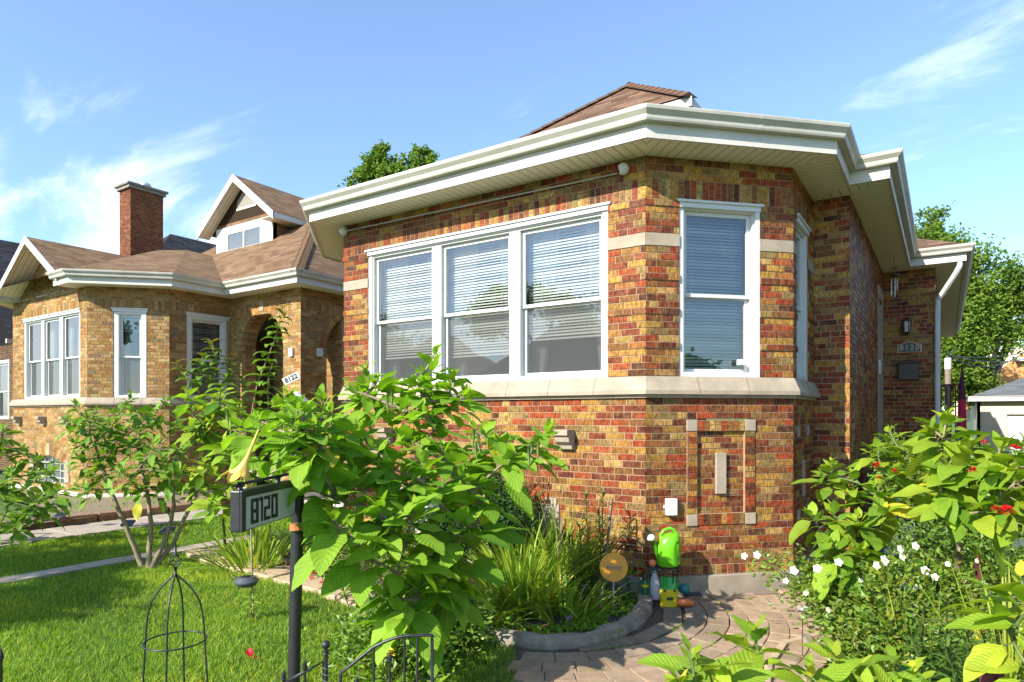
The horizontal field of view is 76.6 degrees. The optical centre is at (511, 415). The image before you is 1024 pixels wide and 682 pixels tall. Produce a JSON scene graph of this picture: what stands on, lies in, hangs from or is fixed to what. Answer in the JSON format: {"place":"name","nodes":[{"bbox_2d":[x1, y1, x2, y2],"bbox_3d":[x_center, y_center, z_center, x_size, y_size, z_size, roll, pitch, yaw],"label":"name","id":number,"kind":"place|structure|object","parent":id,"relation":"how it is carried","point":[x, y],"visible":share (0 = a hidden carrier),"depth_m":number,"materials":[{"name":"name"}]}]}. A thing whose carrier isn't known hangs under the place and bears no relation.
{"place":"outdoors","nodes":[
{"label":"outdoors","id":0,"kind":"place"},
{"bbox_2d":[0,234,215,470],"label":"dark roof house","id":1,"kind":"structure","parent":0,"point":[8,249],"depth_m":19.93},
{"bbox_2d":[0,360,8,418],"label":"window","id":2,"kind":"structure","parent":1,"relation":"in","point":[4,365],"depth_m":20.01,"materials":[{"name":"white plastic"}]},
{"bbox_2d":[0,487,225,527],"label":"neighbour bed","id":3,"kind":"object","parent":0,"point":[105,503],"visible":0.29,"depth_m":12.68,"materials":[{"name":"soil"}]},
{"bbox_2d":[0,502,305,547],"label":"walk","id":4,"kind":"structure","parent":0,"point":[83,529],"depth_m":10.51,"materials":[{"name":"concrete"}]},
{"bbox_2d":[282,371,310,402],"bbox_3d":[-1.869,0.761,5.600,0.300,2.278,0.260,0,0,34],"label":"number sign","id":5,"kind":"object","parent":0,"point":[291,378],"visible":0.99,"depth_m":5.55,"materials":[{"name":"white plastic"}]},
{"bbox_2d":[0,419,1015,681],"bbox_3d":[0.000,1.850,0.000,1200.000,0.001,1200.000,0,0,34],"label":"ground","id":6,"kind":"structure","parent":0,"point":[134,623],"depth_m":5.77,"materials":[{"name":"green plant"}]},
{"bbox_2d":[0,647,3,681],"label":"fence post","id":7,"kind":"object","parent":6,"relation":"on","point":[1,664],"visible":1,"depth_m":3.60,"materials":[{"name":"black metal"}]},
{"bbox_2d":[0,423,71,547],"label":"leafy bush","id":8,"kind":"object","parent":6,"relation":"on","point":[51,490],"visible":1,"depth_m":9.05,"materials":[{"name":"green plant"}]},
{"bbox_2d":[20,516,55,531],"bbox_3d":[-7.779,1.765,10.533,0.569,0.172,0.259,0,0,-44],"label":"ledge stone","id":9,"kind":"object","parent":6,"relation":"on","point":[45,525],"visible":0.32,"depth_m":10.53,"materials":[{"name":"brown stone"}]},
{"bbox_2d":[56,512,96,526],"bbox_3d":[-7.378,1.765,10.966,0.254,0.183,0.574,0,0,41],"label":"ledge stone","id":10,"kind":"object","parent":6,"relation":"on","point":[89,518],"visible":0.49,"depth_m":10.91,"materials":[{"name":"brown stone"}]},
{"bbox_2d":[95,509,133,521],"bbox_3d":[-7.013,1.765,11.435,0.216,0.169,0.575,0,0,37],"label":"ledge stone","id":11,"kind":"object","parent":6,"relation":"on","point":[114,515],"visible":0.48,"depth_m":11.32,"materials":[{"name":"brown stone"}]},
{"bbox_2d":[0,535,246,585],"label":"kerb strip","id":12,"kind":"object","parent":6,"relation":"on","point":[59,571],"visible":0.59,"depth_m":7.81,"materials":[{"name":"concrete"}]},
{"bbox_2d":[51,389,226,568],"bbox_3d":[-4.599,0.770,7.856,2.464,2.204,1.518,0,0,4],"label":"tree","id":13,"kind":"object","parent":6,"relation":"on","point":[167,486],"visible":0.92,"depth_m":7.68,"materials":[{"name":"green plant"}]},
{"bbox_2d":[3,515,290,544],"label":"grass","id":14,"kind":"structure","parent":6,"relation":"on","point":[142,533],"depth_m":9.99,"materials":[{"name":"green plant"}]},
{"bbox_2d":[131,505,167,516],"bbox_3d":[-6.662,1.765,11.916,0.243,0.168,0.575,0,0,36],"label":"ledge stone","id":15,"kind":"object","parent":6,"relation":"on","point":[156,510],"visible":0.34,"depth_m":11.87,"materials":[{"name":"brown stone"}]},
{"bbox_2d":[159,526,175,556],"bbox_3d":[-4.483,1.650,8.442,0.170,0.400,0.124,0,0,0],"label":"solar spotlight","id":16,"kind":"object","parent":6,"relation":"on","point":[163,530],"visible":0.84,"depth_m":8.42,"materials":[{"name":"grey plastic"}]},
{"bbox_2d":[0,174,343,499],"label":"tan brick house","id":17,"kind":"structure","parent":6,"relation":"on","point":[93,328],"depth_m":14.46,"materials":[{"name":"brick"}]},
{"bbox_2d":[38,456,64,485],"bbox_3d":[-10.459,1.235,14.740,1.620,0.670,0.120,0,0,34],"label":"basement window","id":18,"kind":"structure","parent":17,"relation":"in","point":[59,474],"depth_m":14.73,"materials":[{"name":"paint"}]},
{"bbox_2d":[22,308,139,398],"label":"window","id":19,"kind":"structure","parent":17,"relation":"in","point":[52,341],"depth_m":14.92,"materials":[{"name":"white plastic"}]},
{"bbox_2d":[111,307,147,397],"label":"window","id":20,"kind":"structure","parent":17,"relation":"in","point":[123,317],"depth_m":13.87,"materials":[{"name":"white plastic"}]},
{"bbox_2d":[114,181,168,255],"bbox_3d":[-12.230,-5.415,21.402,0.940,4.530,1.300,0,0,34],"label":"brick chimney","id":21,"kind":"object","parent":17,"relation":"on","point":[141,218],"visible":0.42,"depth_m":21.08,"materials":[{"name":"brick"}]},
{"bbox_2d":[185,311,230,398],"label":"window","id":22,"kind":"structure","parent":17,"relation":"in","point":[200,326],"depth_m":14.89,"materials":[{"name":"white plastic"}]},
{"bbox_2d":[142,542,207,681],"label":"garden obelisk","id":23,"kind":"object","parent":6,"relation":"on","point":[174,575],"visible":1,"depth_m":3.59,"materials":[{"name":"black metal"}]},
{"bbox_2d":[166,502,198,512],"bbox_3d":[-6.305,1.765,12.393,0.281,0.157,0.581,0,0,34],"label":"ledge stone","id":24,"kind":"object","parent":6,"relation":"on","point":[182,507],"visible":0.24,"depth_m":12.25,"materials":[{"name":"brown stone"}]},
{"bbox_2d":[185,547,228,559],"bbox_3d":[-4.053,1.828,8.588,0.484,0.083,0.399,0,0,-43],"label":"flagstone","id":25,"kind":"object","parent":6,"relation":"on","point":[188,554],"visible":0.37,"depth_m":8.52,"materials":[{"name":"stone"}]},
{"bbox_2d":[197,552,236,564],"bbox_3d":[-3.752,1.831,8.270,0.411,0.078,0.431,0,0,45],"label":"flagstone","id":26,"kind":"object","parent":6,"relation":"on","point":[219,554],"visible":0.25,"depth_m":8.18,"materials":[{"name":"stone"}]},
{"bbox_2d":[168,304,293,452],"bbox_3d":[-3.687,0.194,8.775,1.533,3.347,1.408,0,0,34],"label":"young tree","id":27,"kind":"object","parent":6,"relation":"on","point":[229,374],"visible":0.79,"depth_m":8.60,"materials":[{"name":"green plant"}]},
{"bbox_2d":[241,529,261,618],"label":"staked seedling","id":28,"kind":"object","parent":6,"relation":"on","point":[252,609],"visible":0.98,"depth_m":5.89,"materials":[{"name":"green plant"}]},
{"bbox_2d":[234,575,258,587],"bbox_3d":[-2.376,1.490,5.800,0.210,0.106,0.210,0,0,34],"label":"solar light","id":29,"kind":"object","parent":28,"relation":"attached to","point":[246,581],"visible":1,"depth_m":5.74,"materials":[{"name":"grey plastic"}]},
{"bbox_2d":[230,562,274,574],"bbox_3d":[-3.102,1.833,7.747,0.406,0.074,0.390,0,0,34],"label":"flagstone","id":30,"kind":"object","parent":6,"relation":"on","point":[245,570],"visible":0.35,"depth_m":7.61,"materials":[{"name":"stone"}]},
{"bbox_2d":[230,423,304,681],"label":"number sign","id":31,"kind":"object","parent":6,"relation":"on","point":[256,506],"visible":0.83,"depth_m":3.61,"materials":[{"name":"black metal"}]},
{"bbox_2d":[253,565,289,580],"bbox_3d":[-2.744,1.834,7.520,0.399,0.073,0.454,0,0,34],"label":"flagstone","id":32,"kind":"object","parent":6,"relation":"on","point":[275,570],"visible":0.41,"depth_m":7.42,"materials":[{"name":"stone"}]},
{"bbox_2d":[229,550,333,578],"bbox_3d":[-2.602,1.737,7.535,1.079,0.205,0.689,0,0,-44],"label":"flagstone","id":33,"kind":"object","parent":6,"relation":"on","point":[287,561],"visible":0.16,"depth_m":7.57,"materials":[{"name":"beige stone"}]},
{"bbox_2d":[273,573,321,585],"bbox_3d":[-2.388,1.837,7.262,0.405,0.066,0.428,0,0,34],"label":"flagstone","id":34,"kind":"object","parent":6,"relation":"on","point":[283,579],"visible":0.29,"depth_m":7.18,"materials":[{"name":"stone"}]},
{"bbox_2d":[302,577,324,593],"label":"flagstone","id":35,"kind":"object","parent":6,"relation":"on","point":[312,585],"visible":0.28,"depth_m":6.84,"materials":[{"name":"stone"}]},
{"bbox_2d":[281,633,433,681],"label":"iron fence","id":36,"kind":"object","parent":6,"relation":"on","point":[325,644],"visible":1,"depth_m":3.29,"materials":[{"name":"black metal"}]},
{"bbox_2d":[341,593,373,609],"bbox_3d":[-1.449,1.835,6.369,0.412,0.071,0.372,0,0,43],"label":"flagstone","id":37,"kind":"object","parent":6,"relation":"on","point":[343,600],"visible":0.27,"depth_m":6.31,"materials":[{"name":"stone"}]},
{"bbox_2d":[328,556,402,617],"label":"lily plant","id":38,"kind":"object","parent":6,"relation":"on","point":[346,595],"visible":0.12,"depth_m":5.81,"materials":[{"name":"green plant"}]},
{"bbox_2d":[337,138,439,186],"bbox_3d":[-4.284,-4.168,24.016,3.590,12.046,2.735,0,0,34],"label":"shade tree","id":39,"kind":"object","parent":6,"relation":"on","point":[373,166],"visible":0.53,"depth_m":23.75,"materials":[{"name":"green plant"}]},
{"bbox_2d":[216,343,568,677],"bbox_3d":[-0.682,0.664,4.367,2.426,2.408,1.580,0,0,-28],"label":"angels trumpet plant","id":40,"kind":"object","parent":6,"relation":"on","point":[435,560],"visible":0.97,"depth_m":4.06,"materials":[{"name":"green plant"}]},
{"bbox_2d":[333,647,474,681],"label":"dahlia plant","id":41,"kind":"object","parent":6,"relation":"on","point":[410,676],"visible":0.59,"depth_m":4.48,"materials":[{"name":"green plant"}]},
{"bbox_2d":[304,561,512,681],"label":"bush","id":42,"kind":"object","parent":6,"relation":"on","point":[357,638],"visible":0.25,"depth_m":4.82,"materials":[{"name":"green plant"}]},
{"bbox_2d":[229,549,652,649],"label":"bed soil","id":43,"kind":"structure","parent":6,"relation":"on","point":[539,622],"depth_m":5.88,"materials":[{"name":"brown soil"}]},
{"bbox_2d":[172,384,272,548],"bbox_3d":[-3.530,0.748,7.645,0.991,2.232,1.771,0,0,-45],"label":"angels trumpet plant","id":44,"kind":"object","parent":43,"relation":"on","point":[214,507],"visible":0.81,"depth_m":7.44,"materials":[{"name":"green plant"}]},
{"bbox_2d":[170,523,312,577],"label":"iris clump","id":45,"kind":"object","parent":43,"relation":"on","point":[264,555],"visible":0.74,"depth_m":7.71,"materials":[{"name":"green plant"}]},
{"bbox_2d":[266,524,351,550],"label":"iris clump","id":46,"kind":"object","parent":43,"relation":"on","point":[288,539],"visible":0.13,"depth_m":8.38,"materials":[{"name":"green plant"}]},
{"bbox_2d":[303,539,348,586],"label":"lily plant","id":47,"kind":"object","parent":43,"relation":"on","point":[305,548],"visible":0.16,"depth_m":6.72,"materials":[{"name":"green plant"}]},
{"bbox_2d":[318,587,351,601],"bbox_3d":[-1.754,1.830,6.670,0.423,0.080,0.364,0,0,40],"label":"flagstone","id":48,"kind":"object","parent":43,"relation":"on","point":[335,596],"visible":0.35,"depth_m":6.50,"materials":[{"name":"stone"}]},
{"bbox_2d":[309,515,449,598],"bbox_3d":[-1.094,1.330,5.922,1.394,0.896,0.972,0,0,34],"label":"lantana bush","id":49,"kind":"object","parent":43,"relation":"on","point":[384,555],"visible":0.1,"depth_m":5.95,"materials":[{"name":"green plant"}]},
{"bbox_2d":[411,464,549,563],"bbox_3d":[-0.318,1.074,6.807,1.546,1.344,1.458,0,0,34],"label":"evergreen bush","id":50,"kind":"object","parent":43,"relation":"on","point":[512,508],"visible":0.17,"depth_m":6.65,"materials":[{"name":"green plant"}]},
{"bbox_2d":[1,487,1023,681],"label":"ground cover","id":51,"kind":"object","parent":43,"relation":"on","point":[588,622],"visible":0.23,"depth_m":5.60,"materials":[{"name":"green plant"}]},
{"bbox_2d":[466,561,558,636],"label":"daylily clump","id":52,"kind":"object","parent":43,"relation":"on","point":[500,616],"visible":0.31,"depth_m":5.67,"materials":[{"name":"green plant"}]},
{"bbox_2d":[450,514,607,617],"bbox_3d":[0.010,1.392,6.134,1.909,0.921,2.109,0,0,21],"label":"daylily clump","id":53,"kind":"object","parent":43,"relation":"on","point":[513,579],"visible":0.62,"depth_m":5.92,"materials":[{"name":"green plant"}]},
{"bbox_2d":[458,500,631,588],"bbox_3d":[0.312,1.355,6.878,2.202,0.993,2.141,0,0,34],"label":"daylily clump","id":54,"kind":"object","parent":43,"relation":"on","point":[533,539],"visible":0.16,"depth_m":6.52,"materials":[{"name":"green plant"}]},
{"bbox_2d":[466,592,652,651],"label":"bed kerb","id":55,"kind":"structure","parent":43,"relation":"on","point":[549,642],"depth_m":5.19,"materials":[{"name":"grey concrete"}]},
{"bbox_2d":[496,559,635,626],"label":"daylily clump","id":56,"kind":"object","parent":43,"relation":"on","point":[572,600],"visible":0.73,"depth_m":5.83,"materials":[{"name":"green plant"}]},
{"bbox_2d":[490,507,643,595],"bbox_3d":[0.558,1.396,6.659,1.638,0.910,1.518,0,0,34],"label":"daylily clump","id":57,"kind":"object","parent":43,"relation":"on","point":[553,555],"visible":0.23,"depth_m":6.50,"materials":[{"name":"green plant"}]},
{"bbox_2d":[509,477,632,589],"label":"tall grass","id":58,"kind":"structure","parent":43,"relation":"on","point":[568,523],"depth_m":6.74,"materials":[{"name":"green plant"}]},
{"bbox_2d":[559,486,623,599],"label":"lily plant","id":59,"kind":"object","parent":43,"relation":"on","point":[589,578],"visible":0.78,"depth_m":6.22,"materials":[{"name":"green plant"}]},
{"bbox_2d":[600,499,612,599],"bbox_3d":[0.906,1.354,6.244,0.188,1.094,0.020,0,0,-41],"label":"wooden stake","id":60,"kind":"object","parent":43,"relation":"on","point":[608,528],"visible":0.43,"depth_m":6.26,"materials":[{"name":"brown wood"}]},
{"bbox_2d":[599,553,627,609],"bbox_3d":[0.945,1.589,6.025,0.268,0.626,0.041,0,0,-2],"label":"yard sign","id":61,"kind":"object","parent":43,"relation":"on","point":[616,565],"visible":0.98,"depth_m":6.02,"materials":[{"name":"metal"}]},
{"bbox_2d":[641,573,648,594],"bbox_3d":[1.304,1.679,6.350,0.074,0.270,0.072,0,0,34],"label":"spray can","id":62,"kind":"object","parent":43,"relation":"on","point":[644,586],"visible":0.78,"depth_m":6.32,"materials":[{"name":"green metal"}]},
{"bbox_2d":[299,82,975,596],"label":"brick house","id":63,"kind":"structure","parent":6,"relation":"on","point":[615,328],"depth_m":7.07,"materials":[{"name":"brick"}]},
{"bbox_2d":[414,487,541,543],"bbox_3d":[-0.447,1.155,7.765,1.980,0.710,0.120,0,0,34],"label":"basement window","id":64,"kind":"structure","parent":63,"relation":"in","point":[537,506],"depth_m":7.37,"materials":[{"name":"paint"}]},
{"bbox_2d":[347,173,617,230],"bbox_3d":[-0.581,-2.502,7.746,3.997,0.065,0.020,0,0,34],"label":"conduit","id":65,"kind":"object","parent":63,"relation":"attached to","point":[489,200],"visible":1,"depth_m":7.50,"materials":[{"name":"white metal"}]},
{"bbox_2d":[364,201,610,385],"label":"window","id":66,"kind":"structure","parent":63,"relation":"in","point":[525,298],"depth_m":8.02,"materials":[{"name":"white plastic"}]},
{"bbox_2d":[616,162,628,174],"bbox_3d":[1.126,-2.504,6.583,0.132,0.124,0.122,0,0,34],"label":"security camera","id":67,"kind":"object","parent":63,"relation":"attached to","point":[622,168],"visible":1,"depth_m":6.54,"materials":[{"name":"white plastic"}]},
{"bbox_2d":[663,498,677,515],"bbox_3d":[1.603,0.918,6.521,0.150,0.170,0.060,0,0,-11],"label":"junction box","id":68,"kind":"object","parent":63,"relation":"attached to","point":[670,506],"visible":1,"depth_m":6.50,"materials":[{"name":"white plastic"}]},
{"bbox_2d":[677,198,763,376],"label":"window","id":69,"kind":"structure","parent":63,"relation":"in","point":[740,222],"depth_m":6.83,"materials":[{"name":"white plastic"}]},
{"bbox_2d":[685,213,810,380],"bbox_3d":[2.696,-1.284,7.661,1.430,1.776,0.770,0,0,34],"label":"window","id":70,"kind":"structure","parent":63,"relation":"in","point":[803,230],"depth_m":7.53,"materials":[{"name":"white plastic"}]},
{"bbox_2d":[889,267,898,296],"bbox_3d":[6.247,-2.268,10.600,0.150,0.683,0.150,0,0,34],"label":"wind chime","id":71,"kind":"object","parent":63,"relation":"hanging from","point":[892,275],"visible":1,"depth_m":10.57,"materials":[{"name":"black metal"}]},
{"bbox_2d":[902,317,911,333],"bbox_3d":[7.046,-1.613,11.588,0.139,0.306,0.184,0,0,4],"label":"wall lantern","id":72,"kind":"object","parent":63,"relation":"attached to","point":[906,326],"depth_m":11.54,"materials":[{"name":"black metal"}]},
{"bbox_2d":[897,361,919,379],"bbox_3d":[7.090,-0.800,11.589,0.340,0.330,0.150,0,0,34],"label":"mailbox","id":73,"kind":"object","parent":63,"relation":"attached to","point":[908,370],"visible":1,"depth_m":11.54,"materials":[{"name":"black metal"}]},
{"bbox_2d":[897,342,921,352],"bbox_3d":[7.133,-1.230,11.636,0.380,0.194,0.024,0,0,34],"label":"number plaque","id":74,"kind":"object","parent":63,"relation":"attached to","point":[906,347],"visible":1,"depth_m":11.63,"materials":[{"name":"grey metal"}]},
{"bbox_2d":[941,384,963,437],"bbox_3d":[8.516,0.603,12.650,1.067,2.494,0.044,0,0,-29],"label":"porch railing","id":75,"kind":"object","parent":63,"relation":"attached to","point":[950,385],"visible":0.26,"depth_m":12.68,"materials":[{"name":"black metal"}]},
{"bbox_2d":[492,578,839,681],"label":"paver bedding","id":76,"kind":"object","parent":6,"relation":"on","point":[656,617],"depth_m":5.50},
{"bbox_2d":[624,566,641,598],"bbox_3d":[1.248,1.677,6.550,0.210,0.305,0.210,0,0,34],"label":"flower pot","id":77,"kind":"object","parent":76,"relation":"on","point":[636,582],"visible":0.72,"depth_m":6.48,"materials":[{"name":"grey plastic"}]},
{"bbox_2d":[648,566,659,599],"bbox_3d":[1.413,1.655,6.420,0.113,0.318,0.088,0,0,34],"label":"spray bottle","id":78,"kind":"object","parent":76,"relation":"on","point":[654,587],"visible":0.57,"depth_m":6.39,"materials":[{"name":"white plastic"}]},
{"bbox_2d":[764,622,836,681],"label":"stone kerb","id":79,"kind":"structure","parent":76,"relation":"on","point":[783,645],"depth_m":5.07,"materials":[{"name":"stone"}]},
{"bbox_2d":[789,424,927,601],"bbox_3d":[2.953,0.969,5.261,1.740,1.805,1.040,0,0,-33],"label":"angels trumpet plant","id":80,"kind":"object","parent":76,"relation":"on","point":[840,536],"visible":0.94,"depth_m":5.08,"materials":[{"name":"green plant"}]},
{"bbox_2d":[866,472,920,557],"bbox_3d":[5.062,1.320,8.551,0.630,1.060,0.775,0,0,34],"label":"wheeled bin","id":81,"kind":"object","parent":6,"relation":"on","point":[883,550],"visible":0.09,"depth_m":8.28,"materials":[{"name":"plastic"}]},
{"bbox_2d":[858,425,1023,591],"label":"red flowering shrub","id":82,"kind":"object","parent":6,"relation":"on","point":[982,543],"visible":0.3,"depth_m":7.14,"materials":[{"name":"green plant"}]},
{"bbox_2d":[944,358,950,454],"bbox_3d":[16.134,-0.141,24.000,0.219,3.982,0.230,0,0,34],"label":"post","id":83,"kind":"object","parent":6,"relation":"on","point":[947,364],"visible":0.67,"depth_m":23.91,"materials":[{"name":"brown wood"}]},
{"bbox_2d":[947,348,1023,366],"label":"overhead wire","id":84,"kind":"object","parent":83,"relation":"attached to","point":[951,356],"visible":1,"depth_m":24.70,"materials":[{"name":"grey plastic"}]},
{"bbox_2d":[913,200,1023,410],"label":"shade tree","id":85,"kind":"object","parent":6,"relation":"on","point":[988,316],"visible":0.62,"depth_m":26.23,"materials":[{"name":"green plant"}]},
{"bbox_2d":[952,347,1023,421],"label":"house","id":86,"kind":"structure","parent":6,"relation":"on","point":[1009,371],"depth_m":32.64,"materials":[{"name":"beige brick"}]},
{"bbox_2d":[966,378,1023,462],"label":"garage","id":87,"kind":"structure","parent":6,"relation":"on","point":[999,410],"depth_m":24.29,"materials":[{"name":"white paint"}]},
{"bbox_2d":[1007,414,1023,462],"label":"overhead door","id":88,"kind":"structure","parent":87,"relation":"in","point":[1014,421],"depth_m":24.09,"materials":[{"name":"white paint"}]},
{"bbox_2d":[0,0,1023,410],"label":"sky","id":89,"kind":"structure","parent":0,"point":[180,98],"materials":[{"name":"blue"}]},
{"bbox_2d":[506,589,1021,681],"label":"paver path","id":90,"kind":"structure","parent":0,"point":[618,664],"depth_m":5.14,"materials":[{"name":"beige stone"}]},
{"bbox_2d":[646,562,681,596],"bbox_3d":[1.474,1.640,6.300,0.344,0.359,0.344,0,0,34],"label":"plant stand","id":91,"kind":"object","parent":90,"relation":"on","point":[673,570],"visible":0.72,"depth_m":6.22,"materials":[{"name":"black metal"}]},
{"bbox_2d":[647,527,680,567],"bbox_3d":[1.471,1.269,6.298,0.340,0.381,0.176,0,0,-2],"label":"watering can","id":92,"kind":"object","parent":91,"relation":"on","point":[667,548],"visible":1,"depth_m":6.23,"materials":[{"name":"plastic"}]},
{"bbox_2d":[660,576,677,606],"bbox_3d":[1.495,1.677,6.174,0.169,0.275,0.104,0,0,0],"label":"fertiliser pouch","id":93,"kind":"object","parent":90,"relation":"on","point":[668,593],"visible":1,"depth_m":6.14,"materials":[{"name":"plastic"}]},
{"bbox_2d":[678,599,693,606],"bbox_3d":[1.648,1.774,6.150,0.145,0.074,0.074,0,0,0],"label":"bottle","id":94,"kind":"object","parent":90,"relation":"on","point":[685,602],"visible":1,"depth_m":6.12,"materials":[{"name":"orange plastic"}]},
{"bbox_2d":[679,583,701,595],"bbox_3d":[1.788,1.747,6.526,0.241,0.126,0.108,0,0,-23],"label":"sprinkler","id":95,"kind":"object","parent":90,"relation":"on","point":[684,589],"visible":1,"depth_m":6.48,"materials":[{"name":"teal plastic"}]},
{"bbox_2d":[635,632,756,681],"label":"angels trumpet plant","id":96,"kind":"object","parent":90,"relation":"on","point":[672,664],"visible":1,"depth_m":2.72,"materials":[{"name":"green plant"}]},
{"bbox_2d":[673,613,816,681],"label":"angels trumpet plant","id":97,"kind":"object","parent":90,"relation":"on","point":[753,655],"visible":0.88,"depth_m":2.86,"materials":[{"name":"green plant"}]},
{"bbox_2d":[770,638,949,681],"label":"angels trumpet plant","id":98,"kind":"object","parent":90,"relation":"on","point":[868,668],"visible":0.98,"depth_m":2.90,"materials":[{"name":"green plant"}]},
{"bbox_2d":[841,610,1023,680],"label":"bed soil","id":99,"kind":"structure","parent":0,"point":[1002,638],"depth_m":5.08,"materials":[{"name":"brown soil"}]},
{"bbox_2d":[737,532,1023,681],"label":"rose bush","id":100,"kind":"object","parent":99,"relation":"on","point":[866,622],"visible":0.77,"depth_m":4.56,"materials":[{"name":"green plant"}]},
{"bbox_2d":[877,565,946,663],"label":"sword leaf clump","id":101,"kind":"object","parent":99,"relation":"on","point":[906,618],"visible":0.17,"depth_m":4.34,"materials":[{"name":"green plant"}]},
{"bbox_2d":[894,590,1003,681],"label":"lily plant","id":102,"kind":"object","parent":99,"relation":"on","point":[950,661],"visible":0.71,"depth_m":3.71,"materials":[{"name":"green plant"}]},
{"bbox_2d":[890,405,1023,578],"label":"angels trumpet plant","id":103,"kind":"object","parent":99,"relation":"on","point":[945,494],"visible":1,"depth_m":4.53,"materials":[{"name":"green plant"}]},
{"bbox_2d":[921,548,1023,679],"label":"sword leaf clump","id":104,"kind":"object","parent":99,"relation":"on","point":[1009,650],"visible":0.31,"depth_m":4.23,"materials":[{"name":"green plant"}]},
{"bbox_2d":[975,555,980,630],"bbox_3d":[3.306,1.420,4.600,0.028,0.860,0.020,0,0,0],"label":"wooden picket","id":105,"kind":"object","parent":99,"relation":"on","point":[977,573],"visible":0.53,"depth_m":4.59,"materials":[{"name":"red wood"}]},
{"bbox_2d":[939,556,1023,681],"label":"angels trumpet plant","id":106,"kind":"object","parent":99,"relation":"on","point":[982,659],"visible":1,"depth_m":2.47,"materials":[{"name":"green plant"}]},
{"bbox_2d":[980,673,993,681],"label":"wooden picket","id":107,"kind":"object","parent":99,"relation":"on","point":[987,677],"visible":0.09,"depth_m":2.61,"materials":[{"name":"brown wood"}]},
{"bbox_2d":[935,525,1022,609],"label":"side walk","id":108,"kind":"structure","parent":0,"point":[1014,597],"depth_m":8.22,"materials":[{"name":"concrete"}]},
{"bbox_2d":[957,368,966,438],"bbox_3d":[8.328,0.482,12.000,0.156,2.736,0.148,0,0,34],"label":"patio umbrella","id":109,"kind":"object","parent":108,"relation":"on","point":[962,404],"visible":0.71,"depth_m":11.96,"materials":[{"name":"fabric"}]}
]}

